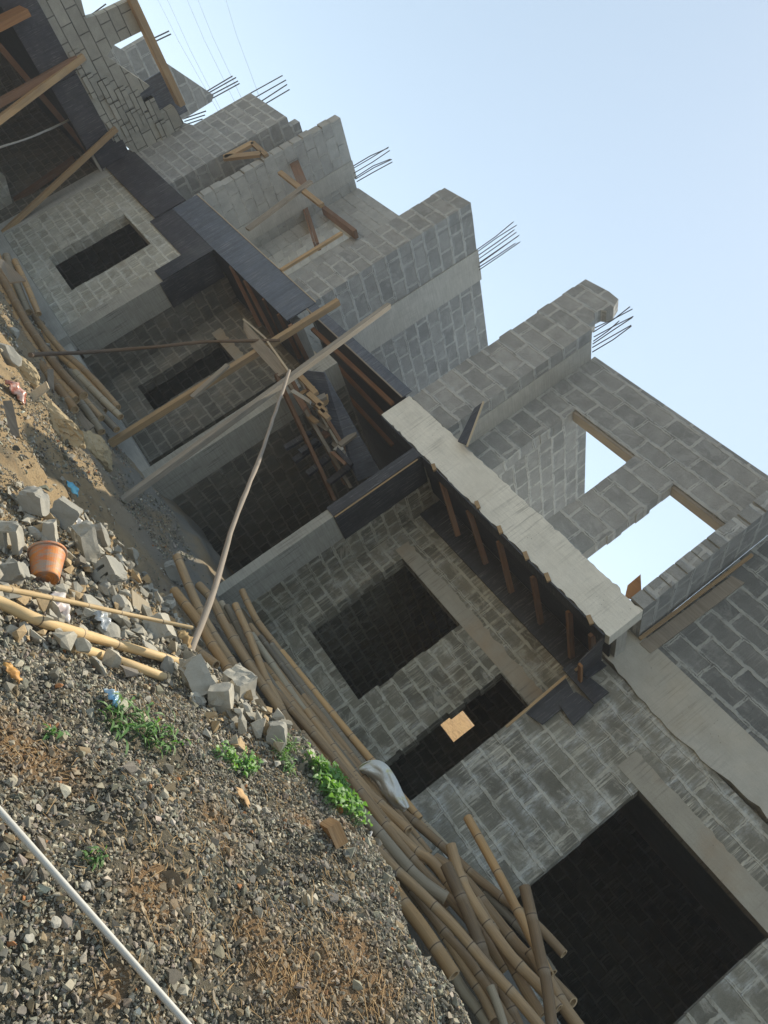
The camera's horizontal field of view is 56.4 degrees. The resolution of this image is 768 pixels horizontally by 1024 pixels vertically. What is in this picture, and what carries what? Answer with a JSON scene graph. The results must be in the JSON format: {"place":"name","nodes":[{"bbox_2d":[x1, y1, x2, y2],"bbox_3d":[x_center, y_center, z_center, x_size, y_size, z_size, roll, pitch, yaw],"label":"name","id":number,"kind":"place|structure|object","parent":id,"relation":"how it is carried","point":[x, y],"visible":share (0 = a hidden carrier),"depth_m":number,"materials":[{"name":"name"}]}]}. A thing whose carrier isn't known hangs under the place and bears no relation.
{"place":"outdoors","nodes":[
{"label":"outdoors","id":0,"kind":"place"},
{"bbox_2d":[0,464,470,1023],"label":"gravel","id":1,"kind":"structure","parent":0,"point":[240,812],"depth_m":2.66,"materials":[{"name":"gravel"}]},
{"bbox_2d":[0,255,544,1023],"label":"ground","id":2,"kind":"structure","parent":0,"point":[202,551],"depth_m":2.67,"materials":[{"name":"gravel"}]},
{"bbox_2d":[0,343,21,367],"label":"rubble lump","id":3,"kind":"object","parent":2,"relation":"on","point":[12,357],"visible":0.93,"depth_m":7.64,"materials":[{"name":"grey concrete"}]},
{"bbox_2d":[3,400,19,437],"bbox_3d":[-2.997,-0.747,5.757,0.360,0.161,0.045,52,-10,17],"label":"plank","id":4,"kind":"object","parent":2,"relation":"on","point":[11,417],"visible":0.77,"depth_m":5.75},
{"bbox_2d":[0,520,24,555],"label":"concrete block","id":5,"kind":"object","parent":2,"relation":"on","point":[12,533],"depth_m":3.94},
{"bbox_2d":[0,259,25,283],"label":"plank","id":6,"kind":"object","parent":2,"relation":"on","point":[11,274],"visible":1,"depth_m":8.21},
{"bbox_2d":[0,561,30,585],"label":"concrete block","id":7,"kind":"object","parent":2,"relation":"on","point":[17,573],"depth_m":3.65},
{"bbox_2d":[2,253,32,315],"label":"bamboo pole","id":8,"kind":"object","parent":2,"relation":"on","point":[19,290],"visible":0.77,"depth_m":11.99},
{"bbox_2d":[12,258,41,316],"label":"bamboo pole","id":9,"kind":"object","parent":8,"relation":"on","point":[28,289],"visible":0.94,"depth_m":11.99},
{"bbox_2d":[17,355,39,388],"bbox_3d":[-4.157,-1.631,8.282,0.507,0.231,0.210,47,-4,-2],"label":"clay lump","id":10,"kind":"object","parent":2,"relation":"on","point":[28,372],"visible":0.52,"depth_m":8.21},
{"bbox_2d":[18,486,49,516],"bbox_3d":[-2.219,-0.061,4.549,0.147,0.141,0.180,83,-7,74],"label":"concrete block","id":11,"kind":"object","parent":2,"relation":"on","point":[33,500],"depth_m":4.49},
{"bbox_2d":[0,284,79,403],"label":"bamboo pole","id":12,"kind":"object","parent":2,"relation":"on","point":[72,394],"visible":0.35,"depth_m":10.08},
{"bbox_2d":[0,270,87,399],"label":"bamboo pole","id":13,"kind":"object","parent":12,"relation":"on","point":[70,381],"visible":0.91,"depth_m":10.39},
{"bbox_2d":[6,306,78,413],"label":"bamboo pole","id":14,"kind":"object","parent":2,"relation":"on","point":[60,390],"visible":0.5,"depth_m":9.55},
{"bbox_2d":[27,540,67,584],"bbox_3d":[-1.914,0.304,4.058,0.213,0.213,0.195,67,4,-50],"label":"flower pot","id":15,"kind":"object","parent":2,"relation":"on","point":[47,558],"visible":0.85,"depth_m":4.01,"materials":[{"name":"ceramic"}]},
{"bbox_2d":[40,519,58,541],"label":"concrete block","id":16,"kind":"object","parent":2,"relation":"on","point":[49,532],"depth_m":4.44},
{"bbox_2d":[40,400,85,448],"bbox_3d":[-3.528,-0.950,7.756,0.766,0.284,0.327,44,-6,13],"label":"clay lump","id":17,"kind":"object","parent":2,"relation":"on","point":[65,427],"visible":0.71,"depth_m":7.66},
{"bbox_2d":[50,496,82,530],"bbox_3d":[-2.162,0.011,4.866,0.210,0.158,0.157,35,-1,-4],"label":"concrete block","id":18,"kind":"object","parent":2,"relation":"on","point":[65,511],"depth_m":4.79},
{"bbox_2d":[31,309,120,409],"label":"bamboo pole","id":19,"kind":"object","parent":2,"relation":"on","point":[86,372],"visible":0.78,"depth_m":11.22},
{"bbox_2d":[71,520,100,562],"bbox_3d":[-1.974,0.200,4.730,0.141,0.116,0.303,25,-52,34],"label":"concrete block","id":20,"kind":"object","parent":2,"relation":"on","point":[83,535],"depth_m":4.68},
{"bbox_2d":[0,596,181,664],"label":"bamboo pole","id":21,"kind":"object","parent":2,"relation":"on","point":[17,610],"visible":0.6,"depth_m":3.54,"materials":[{"name":"wood"}]},
{"bbox_2d":[76,399,105,434],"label":"bamboo pole","id":22,"kind":"object","parent":2,"relation":"on","point":[86,410],"visible":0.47,"depth_m":10.03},
{"bbox_2d":[0,806,191,1023],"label":"plastic pipe","id":23,"kind":"object","parent":2,"relation":"on","point":[95,919],"visible":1,"depth_m":1.98,"materials":[{"name":"white plastic"}]},
{"bbox_2d":[0,585,192,629],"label":"bamboo pole","id":24,"kind":"object","parent":2,"relation":"on","point":[13,590],"visible":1,"depth_m":3.38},
{"bbox_2d":[83,430,112,472],"bbox_3d":[-3.663,-0.778,9.007,0.756,0.368,0.419,42,-8,21],"label":"clay lump","id":25,"kind":"object","parent":2,"relation":"on","point":[97,446],"visible":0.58,"depth_m":8.88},
{"bbox_2d":[87,396,119,432],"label":"bamboo pole","id":26,"kind":"object","parent":2,"relation":"on","point":[111,424],"visible":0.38,"depth_m":10.38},
{"bbox_2d":[67,368,107,412],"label":"bamboo pole","id":27,"kind":"object","parent":26,"relation":"on","point":[91,396],"visible":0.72,"depth_m":10.76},
{"bbox_2d":[72,369,123,419],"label":"bamboo pole","id":28,"kind":"object","parent":27,"relation":"on","point":[105,402],"visible":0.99,"depth_m":10.65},
{"bbox_2d":[91,555,126,584],"bbox_3d":[-1.808,0.399,4.701,0.179,0.154,0.154,57,6,15],"label":"concrete block","id":29,"kind":"object","parent":2,"relation":"on","point":[111,569],"depth_m":4.64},
{"bbox_2d":[66,646,170,681],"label":"bamboo pole","id":30,"kind":"object","parent":2,"relation":"on","point":[146,670],"visible":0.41,"depth_m":3.82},
{"bbox_2d":[0,291,264,701],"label":"grit","id":31,"kind":"object","parent":2,"relation":"on","point":[129,672],"visible":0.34,"depth_m":6.96,"materials":[{"name":"gravel"}]},
{"bbox_2d":[98,692,190,757],"bbox_3d":[-1.043,0.915,3.107,0.379,0.218,0.430,48,-12,34],"label":"weed plant","id":32,"kind":"object","parent":2,"relation":"on","point":[147,725],"visible":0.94,"depth_m":3.07,"materials":[{"name":"green plant"}]},
{"bbox_2d":[0,0,302,234],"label":"terraced house","id":33,"kind":"structure","parent":2,"relation":"on","point":[132,100],"depth_m":15.89,"materials":[{"name":"concrete"}]},
{"bbox_2d":[0,55,77,107],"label":"timber prop","id":34,"kind":"object","parent":33,"relation":"attached to","point":[17,92],"visible":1,"depth_m":14.13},
{"bbox_2d":[0,53,85,124],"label":"timber prop","id":35,"kind":"object","parent":33,"relation":"on","point":[18,105],"visible":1,"depth_m":14.17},
{"bbox_2d":[0,43,85,151],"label":"timber rail","id":36,"kind":"object","parent":33,"relation":"attached to","point":[26,78],"visible":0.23,"depth_m":15.47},
{"bbox_2d":[13,156,75,201],"bbox_3d":[-7.929,-7.761,16.729,0.198,1.729,0.609,57,-10,-11],"label":"timber rail","id":37,"kind":"object","parent":33,"relation":"attached to","point":[58,170],"visible":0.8,"depth_m":16.68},
{"bbox_2d":[0,0,185,217],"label":"porch shuttering","id":38,"kind":"object","parent":33,"relation":"attached to","point":[32,45],"visible":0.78,"depth_m":15.07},
{"bbox_2d":[0,5,30,31],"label":"timber beam","id":39,"kind":"structure","parent":38,"relation":"attached to","point":[13,16],"depth_m":13.21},
{"bbox_2d":[126,0,185,107],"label":"timber beam","id":40,"kind":"structure","parent":33,"relation":"attached to","point":[152,44],"depth_m":14.98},
{"bbox_2d":[28,339,279,357],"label":"branch pole","id":41,"kind":"object","parent":2,"relation":"on","point":[50,353],"visible":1,"depth_m":11.02,"materials":[{"name":"brown plant"}]},
{"bbox_2d":[0,482,316,770],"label":"rubble crumbs","id":42,"kind":"object","parent":2,"relation":"on","point":[259,725],"visible":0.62,"depth_m":4.14,"materials":[{"name":"concrete"}]},
{"bbox_2d":[142,612,176,639],"bbox_3d":[-1.437,0.745,4.574,0.166,0.140,0.142,62,-2,16],"label":"concrete block","id":43,"kind":"object","parent":2,"relation":"on","point":[159,630],"depth_m":4.52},
{"bbox_2d":[177,654,215,695],"bbox_3d":[-1.072,0.942,4.098,0.226,0.145,0.148,65,-28,1],"label":"concrete block","id":44,"kind":"object","parent":2,"relation":"on","point":[194,672],"depth_m":4.05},
{"bbox_2d":[0,115,398,471],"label":"terraced house","id":45,"kind":"structure","parent":2,"relation":"on","point":[92,258],"depth_m":14.24,"materials":[{"name":"concrete"}]},
{"bbox_2d":[1,126,118,232],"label":"timber prop","id":46,"kind":"object","parent":45,"relation":"on","point":[65,175],"visible":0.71,"depth_m":15.54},
{"bbox_2d":[150,194,315,363],"bbox_3d":[-3.034,-4.114,13.527,4.999,1.792,1.250,48,-12,34],"label":"balcony shuttering","id":47,"kind":"object","parent":45,"relation":"attached to","point":[208,242],"visible":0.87,"depth_m":13.32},
{"bbox_2d":[280,231,342,271],"bbox_3d":[-1.272,-4.584,12.595,0.071,1.305,0.050,48,-12,34],"label":"timber batten","id":48,"kind":"object","parent":47,"relation":"on","point":[311,251],"visible":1,"depth_m":12.57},
{"bbox_2d":[223,141,268,161],"bbox_3d":[-2.897,-7.436,14.934,0.845,0.791,0.060,48,-12,34],"label":"wooden bracket","id":49,"kind":"object","parent":45,"relation":"attached to","point":[235,154],"visible":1,"depth_m":14.97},
{"bbox_2d":[245,180,312,230],"bbox_3d":[-1.984,-5.841,13.618,0.412,1.644,0.050,48,-12,34],"label":"timber batten","id":50,"kind":"object","parent":45,"relation":"attached to","point":[276,207],"visible":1,"depth_m":13.58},
{"bbox_2d":[277,170,324,207],"bbox_3d":[-1.633,-6.289,13.895,2.166,0.286,0.061,46,-13,41],"label":"timber batten","id":51,"kind":"object","parent":50,"relation":"attached to","point":[315,200],"visible":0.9,"depth_m":13.71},
{"bbox_2d":[303,206,358,250],"bbox_3d":[-1.572,-6.405,15.778,2.412,0.885,0.200,48,-12,34],"label":"batten","id":52,"kind":"object","parent":45,"relation":"attached to","point":[340,222],"depth_m":15.47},
{"bbox_2d":[170,587,232,671],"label":"bamboo pole","id":53,"kind":"object","parent":2,"relation":"on","point":[194,616],"visible":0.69,"depth_m":6.33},
{"bbox_2d":[0,672,436,1023],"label":"dry straw","id":54,"kind":"object","parent":2,"relation":"on","point":[152,884],"visible":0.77,"depth_m":2.56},
{"bbox_2d":[172,553,265,706],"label":"bamboo pole","id":55,"kind":"object","parent":2,"relation":"on","point":[192,594],"visible":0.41,"depth_m":7.12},
{"bbox_2d":[208,682,233,713],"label":"concrete block","id":56,"kind":"object","parent":2,"relation":"on","point":[224,691],"depth_m":4.02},
{"bbox_2d":[108,298,340,447],"bbox_3d":[-2.353,-2.144,10.822,0.129,4.107,0.277,56,-10,-5],"label":"timber prop","id":57,"kind":"object","parent":2,"relation":"on","point":[184,397],"visible":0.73,"depth_m":10.78,"materials":[{"name":"wood"}]},
{"bbox_2d":[242,318,287,376],"bbox_3d":[-1.871,-2.546,10.886,1.909,0.277,0.153,47,-13,39],"label":"loose plank","id":58,"kind":"object","parent":57,"relation":"attached to","point":[269,357],"visible":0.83,"depth_m":10.75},
{"bbox_2d":[212,740,263,776],"bbox_3d":[-0.727,1.231,3.581,0.222,0.144,0.315,53,-10,9],"label":"weed plant","id":59,"kind":"object","parent":2,"relation":"on","point":[249,765],"visible":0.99,"depth_m":3.55,"materials":[{"name":"green plant"}]},
{"bbox_2d":[222,663,257,702],"bbox_3d":[-0.869,1.058,4.360,0.176,0.172,0.201,21,-65,28],"label":"concrete block","id":60,"kind":"object","parent":2,"relation":"on","point":[240,678],"depth_m":4.32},
{"bbox_2d":[191,369,290,651],"bbox_3d":[-1.206,-0.296,6.812,0.217,2.400,4.221,61,-11,-30],"label":"branch pole","id":61,"kind":"object","parent":2,"relation":"on","point":[205,611],"visible":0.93,"depth_m":6.28,"materials":[{"name":"brown wood"}]},
{"bbox_2d":[195,582,291,719],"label":"bamboo pole","id":62,"kind":"object","parent":2,"relation":"on","point":[247,662],"visible":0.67,"depth_m":7.06,"materials":[{"name":"wood"}]},
{"bbox_2d":[348,777,482,932],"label":"bamboo pole","id":63,"kind":"object","parent":62,"relation":"on","point":[387,827],"visible":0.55,"depth_m":5.70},
{"bbox_2d":[477,896,543,1017],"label":"bamboo pole","id":64,"kind":"object","parent":63,"relation":"on","point":[527,992],"visible":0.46,"depth_m":4.95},
{"bbox_2d":[120,303,390,504],"bbox_3d":[-1.501,-1.650,9.707,0.112,4.759,2.047,58,-10,-20],"label":"timber prop","id":65,"kind":"object","parent":2,"relation":"on","point":[131,494],"visible":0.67,"depth_m":9.41,"materials":[{"name":"wood"}]},
{"bbox_2d":[232,602,285,708],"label":"bamboo pole","id":66,"kind":"object","parent":2,"relation":"on","point":[247,632],"visible":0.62,"depth_m":7.23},
{"bbox_2d":[219,600,301,730],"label":"bamboo pole","id":67,"kind":"object","parent":2,"relation":"on","point":[222,603],"visible":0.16,"depth_m":7.80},
{"bbox_2d":[224,604,289,701],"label":"bamboo pole","id":68,"kind":"object","parent":67,"relation":"on","point":[234,620],"visible":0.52,"depth_m":7.53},
{"bbox_2d":[275,681,425,864],"bbox_3d":[-0.379,2.292,6.460,2.220,0.319,0.083,47,-12,37],"label":"bamboo pole","id":69,"kind":"object","parent":68,"relation":"on","point":[294,704],"visible":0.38,"depth_m":6.71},
{"bbox_2d":[350,769,412,834],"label":"bamboo pole","id":70,"kind":"object","parent":69,"relation":"on","point":[399,821],"visible":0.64,"depth_m":6.09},
{"bbox_2d":[264,662,303,710],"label":"bamboo pole","id":71,"kind":"object","parent":67,"relation":"on","point":[272,673],"visible":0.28,"depth_m":7.19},
{"bbox_2d":[303,707,498,928],"bbox_3d":[0.063,2.579,6.213,2.520,0.407,0.086,48,-12,36],"label":"bamboo pole","id":72,"kind":"object","parent":71,"relation":"on","point":[311,716],"visible":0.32,"depth_m":6.64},
{"bbox_2d":[266,720,287,746],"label":"concrete block","id":73,"kind":"object","parent":2,"relation":"on","point":[278,729],"depth_m":4.01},
{"bbox_2d":[270,733,306,775],"bbox_3d":[-0.523,1.352,3.992,0.284,0.166,0.395,52,-10,14],"label":"weed plant","id":74,"kind":"object","parent":2,"relation":"on","point":[286,759],"visible":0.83,"depth_m":3.93,"materials":[{"name":"green plant"}]},
{"bbox_2d":[262,658,333,738],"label":"bamboo pole","id":75,"kind":"object","parent":2,"relation":"on","point":[301,698],"visible":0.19,"depth_m":7.21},
{"bbox_2d":[252,632,305,708],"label":"bamboo pole","id":76,"kind":"object","parent":75,"relation":"on","point":[267,658],"visible":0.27,"depth_m":7.41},
{"bbox_2d":[325,729,438,878],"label":"bamboo pole","id":77,"kind":"object","parent":76,"relation":"on","point":[351,762],"visible":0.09,"depth_m":6.68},
{"bbox_2d":[434,853,576,1007],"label":"bamboo pole","id":78,"kind":"object","parent":77,"relation":"on","point":[516,943],"visible":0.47,"depth_m":5.44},
{"bbox_2d":[524,947,583,1023],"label":"bamboo pole","id":79,"kind":"object","parent":78,"relation":"on","point":[569,1014],"visible":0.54,"depth_m":4.91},
{"bbox_2d":[463,814,553,977],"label":"bamboo pole","id":80,"kind":"object","parent":79,"relation":"on","point":[499,875],"visible":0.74,"depth_m":5.67,"materials":[{"name":"wood"}]},
{"bbox_2d":[323,723,387,803],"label":"bamboo pole","id":81,"kind":"object","parent":75,"relation":"on","point":[365,777],"visible":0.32,"depth_m":6.57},
{"bbox_2d":[358,760,408,811],"bbox_3d":[0.018,2.466,6.436,0.586,0.239,0.252,48,-12,34],"label":"woven sack","id":82,"kind":"object","parent":81,"relation":"on","point":[380,774],"visible":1,"depth_m":6.43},
{"bbox_2d":[248,623,350,748],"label":"bamboo pole","id":83,"kind":"object","parent":2,"relation":"on","point":[253,628],"visible":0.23,"depth_m":8.04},
{"bbox_2d":[258,634,310,699],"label":"bamboo pole","id":84,"kind":"object","parent":83,"relation":"on","point":[281,665],"visible":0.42,"depth_m":7.71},
{"bbox_2d":[269,642,364,762],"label":"bamboo pole","id":85,"kind":"object","parent":83,"relation":"on","point":[299,679],"visible":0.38,"depth_m":7.50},
{"bbox_2d":[400,810,566,957],"bbox_3d":[0.679,3.058,6.171,2.008,0.590,0.103,45,-14,45],"label":"bamboo pole","id":86,"kind":"object","parent":85,"relation":"on","point":[548,936],"visible":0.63,"depth_m":6.03,"materials":[{"name":"wood"}]},
{"bbox_2d":[142,188,519,572],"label":"terraced house","id":87,"kind":"structure","parent":2,"relation":"on","point":[417,267],"depth_m":12.48,"materials":[{"name":"concrete"}]},
{"bbox_2d":[274,370,379,500],"bbox_3d":[-0.991,-1.203,10.660,1.596,1.062,1.596,48,-12,34],"label":"stair shuttering","id":88,"kind":"object","parent":87,"relation":"attached to","point":[338,427],"visible":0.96,"depth_m":10.60,"materials":[{"name":"wood"}]},
{"bbox_2d":[306,304,411,469],"bbox_3d":[0.229,-0.741,13.674,2.760,0.255,6.555,48,-12,34],"label":"bay shuttering","id":89,"kind":"object","parent":87,"relation":"attached to","point":[376,389],"visible":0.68,"depth_m":11.72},
{"bbox_2d":[319,817,347,848],"bbox_3d":[-0.252,1.557,3.484,0.100,0.065,0.246,65,-23,7],"label":"timber block","id":90,"kind":"object","parent":2,"relation":"on","point":[331,827],"depth_m":3.38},
{"bbox_2d":[239,588,430,829],"bbox_3d":[-0.622,2.046,7.702,3.768,0.376,0.088,48,-12,35],"label":"bamboo pole","id":91,"kind":"object","parent":2,"relation":"on","point":[264,631],"visible":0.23,"depth_m":8.44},
{"bbox_2d":[302,742,372,825],"bbox_3d":[-0.277,1.565,4.094,0.571,0.185,0.499,40,-18,56],"label":"weed plant","id":92,"kind":"object","parent":2,"relation":"on","point":[334,783],"visible":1,"depth_m":3.98,"materials":[{"name":"green plant"}]},
{"bbox_2d":[280,649,422,820],"bbox_3d":[-0.413,2.224,7.378,2.410,0.311,0.088,47,-12,36],"label":"bamboo pole","id":93,"kind":"object","parent":2,"relation":"on","point":[360,747],"visible":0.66,"depth_m":7.38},
{"bbox_2d":[280,691,448,908],"bbox_3d":[-0.265,2.404,6.232,2.428,0.321,0.071,47,-12,36],"label":"bamboo pole","id":94,"kind":"object","parent":2,"relation":"on","point":[445,905],"visible":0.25,"depth_m":6.39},
{"bbox_2d":[230,624,390,821],"bbox_3d":[-0.756,1.935,6.672,2.693,0.355,0.077,48,-12,34],"label":"bamboo pole","id":95,"kind":"object","parent":94,"relation":"on","point":[296,715],"visible":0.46,"depth_m":6.53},
{"bbox_2d":[389,821,507,973],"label":"bamboo pole","id":96,"kind":"object","parent":94,"relation":"on","point":[432,862],"visible":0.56,"depth_m":5.64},
{"bbox_2d":[382,857,459,980],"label":"bamboo pole","id":97,"kind":"object","parent":2,"relation":"on","point":[416,920],"visible":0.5,"depth_m":4.50,"materials":[{"name":"wood"}]},
{"bbox_2d":[375,843,544,1023],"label":"bamboo pole","id":98,"kind":"object","parent":2,"relation":"on","point":[473,949],"visible":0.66,"depth_m":4.75,"materials":[{"name":"wood"}]},
{"bbox_2d":[435,929,496,1021],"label":"bamboo pole","id":99,"kind":"object","parent":2,"relation":"on","point":[483,998],"visible":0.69,"depth_m":4.76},
{"bbox_2d":[373,837,515,1023],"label":"bamboo pole","id":100,"kind":"object","parent":99,"relation":"on","point":[446,934],"visible":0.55,"depth_m":4.90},
{"bbox_2d":[354,802,448,903],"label":"bamboo pole","id":101,"kind":"object","parent":100,"relation":"on","point":[408,866],"visible":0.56,"depth_m":5.33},
{"bbox_2d":[445,948,489,1023],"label":"bamboo pole","id":102,"kind":"object","parent":2,"relation":"on","point":[468,997],"visible":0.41,"depth_m":4.76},
{"bbox_2d":[441,862,498,1023],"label":"bamboo pole","id":103,"kind":"object","parent":102,"relation":"on","point":[463,903],"visible":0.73,"depth_m":5.14,"materials":[{"name":"wood"}]},
{"bbox_2d":[446,842,562,1012],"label":"bamboo pole","id":104,"kind":"object","parent":103,"relation":"on","point":[518,964],"visible":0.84,"depth_m":5.10,"materials":[{"name":"wood"}]},
{"bbox_2d":[217,279,767,800],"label":"terraced house","id":105,"kind":"structure","parent":2,"relation":"on","point":[399,631],"depth_m":9.94,"materials":[{"name":"concrete"}]},
{"bbox_2d":[327,415,610,727],"bbox_3d":[0.858,0.789,9.217,4.739,1.563,1.228,48,-12,34],"label":"balcony shuttering","id":106,"kind":"object","parent":105,"relation":"attached to","point":[543,608],"visible":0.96,"depth_m":9.36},
{"bbox_2d":[486,984,507,1023],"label":"bamboo pole","id":107,"kind":"object","parent":2,"relation":"on","point":[496,1003],"visible":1,"depth_m":4.47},
{"bbox_2d":[447,858,556,974],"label":"bamboo pole","id":108,"kind":"object","parent":2,"relation":"on","point":[505,913],"visible":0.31,"depth_m":5.83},
{"bbox_2d":[491,959,523,1023],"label":"bamboo pole","id":109,"kind":"object","parent":2,"relation":"on","point":[510,1006],"visible":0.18,"depth_m":4.73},
{"bbox_2d":[519,884,557,1023],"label":"bamboo pole","id":110,"kind":"object","parent":2,"relation":"on","point":[544,973],"visible":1,"depth_m":4.79,"materials":[{"name":"wood"}]},
{"bbox_2d":[411,490,767,1023],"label":"terraced house","id":111,"kind":"structure","parent":2,"relation":"on","point":[622,824],"depth_m":8.02,"materials":[{"name":"concrete"}]},
{"bbox_2d":[638,553,752,653],"bbox_3d":[3.748,1.072,8.455,0.255,1.774,0.123,48,-12,34],"label":"corner plank","id":112,"kind":"object","parent":111,"relation":"attached to","point":[676,625],"visible":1,"depth_m":8.43,"materials":[{"name":"wood"}]},
{"bbox_2d":[81,0,767,608],"label":"sky","id":113,"kind":"structure","parent":0,"point":[624,143],"materials":[{"name":"blue"}]},
{"bbox_2d":[441,711,473,741],"bbox_3d":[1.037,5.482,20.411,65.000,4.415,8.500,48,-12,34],"label":"board","id":114,"kind":"structure","parent":0,"point":[456,727],"depth_m":19.66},
{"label":"bamboo pole","id":115,"kind":"object","parent":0,"visible":0},
{"bbox_2d":[301,693,431,852],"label":"bamboo pole","id":116,"kind":"object","parent":115,"relation":"on","point":[324,720],"visible":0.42,"depth_m":6.92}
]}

